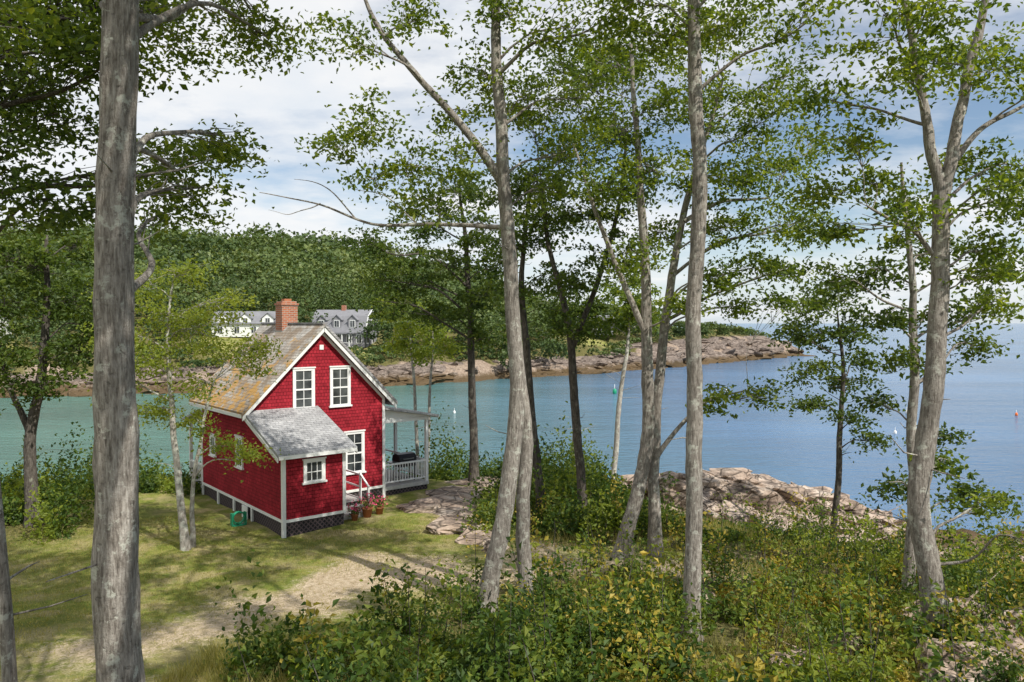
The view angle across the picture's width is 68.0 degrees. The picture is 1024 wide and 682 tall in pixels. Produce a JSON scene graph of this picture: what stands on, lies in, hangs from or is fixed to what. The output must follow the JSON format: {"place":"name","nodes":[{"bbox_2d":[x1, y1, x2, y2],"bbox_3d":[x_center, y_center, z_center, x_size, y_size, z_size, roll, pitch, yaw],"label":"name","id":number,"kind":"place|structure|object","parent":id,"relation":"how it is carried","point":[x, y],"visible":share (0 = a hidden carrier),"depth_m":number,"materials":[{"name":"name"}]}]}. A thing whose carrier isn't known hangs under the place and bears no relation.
{"place":"outdoors","nodes":[
{"label":"outdoors","id":0,"kind":"place"},
{"bbox_2d":[0,323,1023,534],"bbox_3d":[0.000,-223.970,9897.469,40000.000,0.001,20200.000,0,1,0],"label":"sea water","id":1,"kind":"structure","parent":0,"point":[985,402],"depth_m":83.05,"materials":[{"name":"blue liquid"}]},
{"bbox_2d":[619,468,942,548],"bbox_3d":[12.797,8.107,33.967,16.920,5.065,11.236,0,1,-6],"label":"granite ledge","id":2,"kind":"object","parent":1,"relation":"in","point":[718,482],"visible":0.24,"depth_m":32.63,"materials":[{"name":"grey stone"}]},
{"bbox_2d":[0,272,1023,681],"bbox_3d":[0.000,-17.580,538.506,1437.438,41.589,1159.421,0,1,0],"label":"ground","id":3,"kind":"structure","parent":0,"point":[202,626],"depth_m":21.43,"materials":[{"name":"green plant"}]},
{"bbox_2d":[0,316,11,337],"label":"walls","id":4,"kind":"structure","parent":3,"relation":"on","point":[5,328],"depth_m":139.57,"materials":[{"name":"white paint"}]},
{"bbox_2d":[0,0,94,681],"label":"maple sapling","id":5,"kind":"object","parent":3,"relation":"on","point":[8,661],"visible":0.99,"depth_m":8.44,"materials":[{"name":"plant"}]},
{"bbox_2d":[0,227,137,527],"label":"oak tree","id":6,"kind":"object","parent":3,"relation":"on","point":[37,390],"visible":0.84,"depth_m":25.89,"materials":[{"name":"green plant"}]},
{"bbox_2d":[0,0,266,254],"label":"oak tree","id":7,"kind":"object","parent":3,"relation":"on","point":[28,98],"visible":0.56,"depth_m":12.41,"materials":[{"name":"green plant"}]},
{"bbox_2d":[68,251,288,550],"bbox_3d":[-10.267,2.025,23.392,6.678,9.487,4.241,0,1,0],"label":"birch tree","id":8,"kind":"object","parent":3,"relation":"on","point":[187,542],"visible":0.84,"depth_m":23.30,"materials":[{"name":"green plant"}]},
{"bbox_2d":[41,0,350,681],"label":"oak tree","id":9,"kind":"object","parent":3,"relation":"on","point":[126,25],"visible":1,"depth_m":7.92,"materials":[{"name":"grey plant"}]},
{"bbox_2d":[212,324,261,336],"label":"walls","id":10,"kind":"structure","parent":3,"relation":"on","point":[243,327],"depth_m":149.35,"materials":[{"name":"white paint"}]},
{"bbox_2d":[211,311,275,323],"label":"roof front","id":11,"kind":"structure","parent":10,"relation":"on","point":[258,315],"depth_m":151.03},
{"bbox_2d":[239,314,251,321],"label":"dormer","id":12,"kind":"object","parent":11,"relation":"on","point":[248,317],"visible":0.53,"depth_m":149.30,"materials":[{"name":"white paint"}]},
{"bbox_2d":[262,314,273,321],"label":"dormer","id":13,"kind":"object","parent":11,"relation":"on","point":[268,316],"visible":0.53,"depth_m":149.59,"materials":[{"name":"white paint"}]},
{"bbox_2d":[230,511,246,526],"bbox_3d":[-9.500,6.158,26.354,0.500,0.502,0.300,-1,2,-40],"label":"garden hose reel","id":14,"kind":"object","parent":3,"relation":"on","point":[241,522],"visible":1,"depth_m":26.30,"materials":[{"name":"green plastic"}]},
{"bbox_2d":[182,299,438,537],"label":"red cottage","id":15,"kind":"structure","parent":3,"relation":"on","point":[319,413],"depth_m":28.12,"materials":[{"name":"red wood"}]},
{"bbox_2d":[208,433,216,457],"bbox_3d":[-11.794,4.098,29.857,0.085,0.910,0.720,-1,2,-40],"label":"window frame","id":16,"kind":"structure","parent":15,"relation":"in","point":[212,435],"depth_m":29.80,"materials":[{"name":"white paint"}]},
{"bbox_2d":[234,434,243,469],"bbox_3d":[-9.975,4.049,27.688,0.085,1.210,0.800,-1,2,-40],"label":"window frame","id":17,"kind":"structure","parent":15,"relation":"in","point":[236,436],"depth_m":27.47,"materials":[{"name":"white paint"}]},
{"bbox_2d":[242,504,247,519],"bbox_3d":[-9.620,6.193,27.319,0.040,0.520,0.500,-1,2,-40],"label":"crawl door","id":18,"kind":"structure","parent":15,"relation":"in","point":[244,508],"depth_m":27.25,"materials":[{"name":"white paint"}]},
{"bbox_2d":[292,367,315,407],"bbox_3d":[-7.691,1.755,28.058,0.960,1.580,0.085,-1,2,-40],"label":"window frame","id":19,"kind":"structure","parent":15,"relation":"in","point":[294,369],"depth_m":27.97,"materials":[{"name":"white paint"}]},
{"bbox_2d":[296,371,311,406],"bbox_3d":[-7.714,1.794,28.086,0.680,1.380,0.015,-1,2,-40],"label":"window glass","id":20,"kind":"structure","parent":15,"relation":"in","point":[299,374],"depth_m":28.08,"materials":[{"name":"grey glass"}]},
{"bbox_2d":[302,456,326,484],"bbox_3d":[-6.630,4.351,25.485,0.880,0.850,0.085,-1,2,-40],"label":"window frame","id":21,"kind":"structure","parent":15,"relation":"in","point":[317,459],"depth_m":25.42,"materials":[{"name":"white paint"}]},
{"bbox_2d":[307,461,321,480],"bbox_3d":[-6.653,4.391,25.513,0.600,0.650,0.015,-1,2,-40],"label":"window glass","id":22,"kind":"structure","parent":15,"relation":"in","point":[314,464],"depth_m":25.51,"materials":[{"name":"glass"}]},
{"bbox_2d":[333,369,346,403],"bbox_3d":[-6.580,1.771,29.037,0.680,1.380,0.015,-1,2,-40],"label":"window glass","id":23,"kind":"structure","parent":15,"relation":"in","point":[336,373],"depth_m":29.02,"materials":[{"name":"grey glass"}]},
{"bbox_2d":[329,365,351,407],"bbox_3d":[-6.558,1.732,29.009,0.960,1.580,0.085,-1,2,-40],"label":"window frame","id":24,"kind":"structure","parent":15,"relation":"in","point":[348,367],"depth_m":29.03,"materials":[{"name":"white paint"}]},
{"bbox_2d":[347,434,360,470],"bbox_3d":[-6.128,4.357,29.478,0.680,1.490,0.015,-1,2,-40],"label":"window glass","id":25,"kind":"structure","parent":15,"relation":"in","point":[357,436],"depth_m":29.52,"materials":[{"name":"glass"}]},
{"bbox_2d":[343,429,365,474],"bbox_3d":[-6.106,4.317,29.450,0.960,1.690,0.085,-1,2,-40],"label":"window frame","id":26,"kind":"structure","parent":15,"relation":"in","point":[354,431],"depth_m":29.65,"materials":[{"name":"white paint"}]},
{"bbox_2d":[386,451,420,481],"bbox_3d":[-4.531,5.297,32.012,1.500,1.170,0.700,-1,2,-40],"label":"barbecue grill","id":27,"kind":"object","parent":15,"relation":"on","point":[403,457],"visible":0.72,"depth_m":31.83,"materials":[{"name":"black metal"}]},
{"bbox_2d":[341,334,352,346],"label":"porch posts","id":28,"kind":"object","parent":3,"relation":"on","point":[345,342],"visible":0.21,"depth_m":145.70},
{"bbox_2d":[344,503,362,520],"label":"potted flowers","id":29,"kind":"object","parent":3,"relation":"on","point":[354,511],"visible":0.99,"depth_m":26.68,"materials":[{"name":"pink plant"}]},
{"bbox_2d":[340,331,376,346],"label":"walls","id":30,"kind":"structure","parent":3,"relation":"on","point":[363,343],"depth_m":147.75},
{"bbox_2d":[311,316,367,332],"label":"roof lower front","id":31,"kind":"structure","parent":30,"relation":"on","point":[344,328],"depth_m":148.26,"materials":[{"name":"grey"}]},
{"bbox_2d":[332,316,342,327],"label":"dormer","id":32,"kind":"object","parent":31,"relation":"on","point":[337,318],"visible":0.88,"depth_m":148.29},
{"bbox_2d":[314,310,370,315],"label":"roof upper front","id":33,"kind":"structure","parent":31,"relation":"on","point":[346,312],"depth_m":150.57,"materials":[{"name":"grey"}]},
{"bbox_2d":[348,316,357,327],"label":"dormer","id":34,"kind":"object","parent":31,"relation":"on","point":[353,318],"visible":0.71,"depth_m":147.82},
{"bbox_2d":[353,493,379,517],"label":"potted flowers","id":35,"kind":"object","parent":3,"relation":"on","point":[367,511],"visible":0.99,"depth_m":27.15,"materials":[{"name":"pink plant"}]},
{"bbox_2d":[370,495,389,514],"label":"potted flowers","id":36,"kind":"object","parent":3,"relation":"on","point":[379,509],"visible":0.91,"depth_m":27.67,"materials":[{"name":"pink plant"}]},
{"bbox_2d":[0,215,778,370],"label":"distant trees","id":37,"kind":"object","parent":3,"relation":"on","point":[298,268],"visible":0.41,"depth_m":183.25,"materials":[{"name":"green plant"}]},
{"bbox_2d":[0,335,814,397],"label":"shore rocks","id":38,"kind":"object","parent":3,"relation":"on","point":[395,375],"visible":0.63,"depth_m":164.24,"materials":[{"name":"stone"}]},
{"bbox_2d":[371,297,465,469],"bbox_3d":[-4.611,2.457,37.363,3.946,9.838,6.197,-1,2,-29],"label":"birch tree","id":39,"kind":"object","parent":3,"relation":"on","point":[406,330],"visible":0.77,"depth_m":36.88,"materials":[{"name":"green plant"}]},
{"bbox_2d":[339,163,533,481],"bbox_3d":[-3.147,-0.648,33.237,8.348,14.476,6.199,0,1,0],"label":"oak tree","id":40,"kind":"object","parent":3,"relation":"on","point":[373,247],"visible":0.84,"depth_m":32.72,"materials":[{"name":"green plant"}]},
{"bbox_2d":[396,476,512,552],"bbox_3d":[-2.175,6.245,28.606,4.636,1.119,11.125,0,1,0],"label":"rock outcrop","id":41,"kind":"object","parent":3,"relation":"on","point":[447,504],"visible":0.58,"depth_m":27.93,"materials":[{"name":"stone"}]},
{"bbox_2d":[259,0,673,615],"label":"oak tree","id":42,"kind":"object","parent":3,"relation":"on","point":[517,460],"visible":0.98,"depth_m":17.39,"materials":[{"name":"green plant"}]},
{"bbox_2d":[0,397,1023,681],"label":"undergrowth shrubs","id":43,"kind":"object","parent":3,"relation":"on","point":[520,635],"visible":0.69,"depth_m":14.96,"materials":[{"name":"green plant"}]},
{"bbox_2d":[7,496,1023,681],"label":"grass","id":44,"kind":"structure","parent":3,"relation":"on","point":[213,652],"depth_m":19.72,"materials":[{"name":"green plant"}]},
{"bbox_2d":[458,148,609,518],"bbox_3d":[0.619,-0.177,27.509,4.703,13.632,5.626,1,2,35],"label":"oak tree","id":45,"kind":"object","parent":3,"relation":"on","point":[526,239],"visible":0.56,"depth_m":26.92,"materials":[{"name":"green plant"}]},
{"bbox_2d":[525,291,617,455],"bbox_3d":[2.849,2.569,37.300,4.585,10.497,3.603,1,2,34],"label":"birch tree","id":46,"kind":"object","parent":3,"relation":"on","point":[596,306],"visible":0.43,"depth_m":36.73,"materials":[{"name":"green plant"}]},
{"bbox_2d":[483,30,676,523],"bbox_3d":[2.156,-2.123,25.915,6.294,17.603,6.282,0,1,0],"label":"oak tree","id":47,"kind":"object","parent":3,"relation":"on","point":[566,326],"visible":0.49,"depth_m":25.51,"materials":[{"name":"green plant"}]},
{"bbox_2d":[584,263,663,478],"bbox_3d":[5.494,2.346,36.872,4.458,12.855,5.187,0,1,0],"label":"birch tree","id":48,"kind":"object","parent":3,"relation":"on","point":[626,313],"visible":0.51,"depth_m":36.98,"materials":[{"name":"green plant"}]},
{"bbox_2d":[536,0,858,559],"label":"oak tree","id":49,"kind":"object","parent":3,"relation":"on","point":[651,449],"visible":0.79,"depth_m":22.13,"materials":[{"name":"green plant"}]},
{"bbox_2d":[578,0,877,641],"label":"oak tree","id":50,"kind":"object","parent":3,"relation":"on","point":[694,39],"visible":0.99,"depth_m":15.40,"materials":[{"name":"grey plant"}]},
{"bbox_2d":[762,277,899,539],"bbox_3d":[11.779,2.964,28.033,4.818,10.615,5.044,0,1,16],"label":"maple tree","id":51,"kind":"object","parent":3,"relation":"on","point":[800,339],"visible":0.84,"depth_m":27.85,"materials":[{"name":"green plant"}]},
{"bbox_2d":[701,571,1023,681],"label":"field stones","id":52,"kind":"object","parent":3,"relation":"on","point":[949,669],"visible":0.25,"depth_m":13.46,"materials":[{"name":"stone"}]},
{"bbox_2d":[758,0,1023,639],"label":"oak tree","id":53,"kind":"object","parent":3,"relation":"on","point":[926,462],"visible":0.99,"depth_m":14.87,"materials":[{"name":"green plant"}]},
{"bbox_2d":[780,162,1023,598],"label":"oak tree","id":54,"kind":"object","parent":3,"relation":"on","point":[898,319],"visible":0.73,"depth_m":19.06,"materials":[{"name":"green plant"}]},
{"bbox_2d":[0,0,1023,322],"label":"sky","id":55,"kind":"structure","parent":0,"point":[280,109],"materials":[{"name":"white"}]}
]}

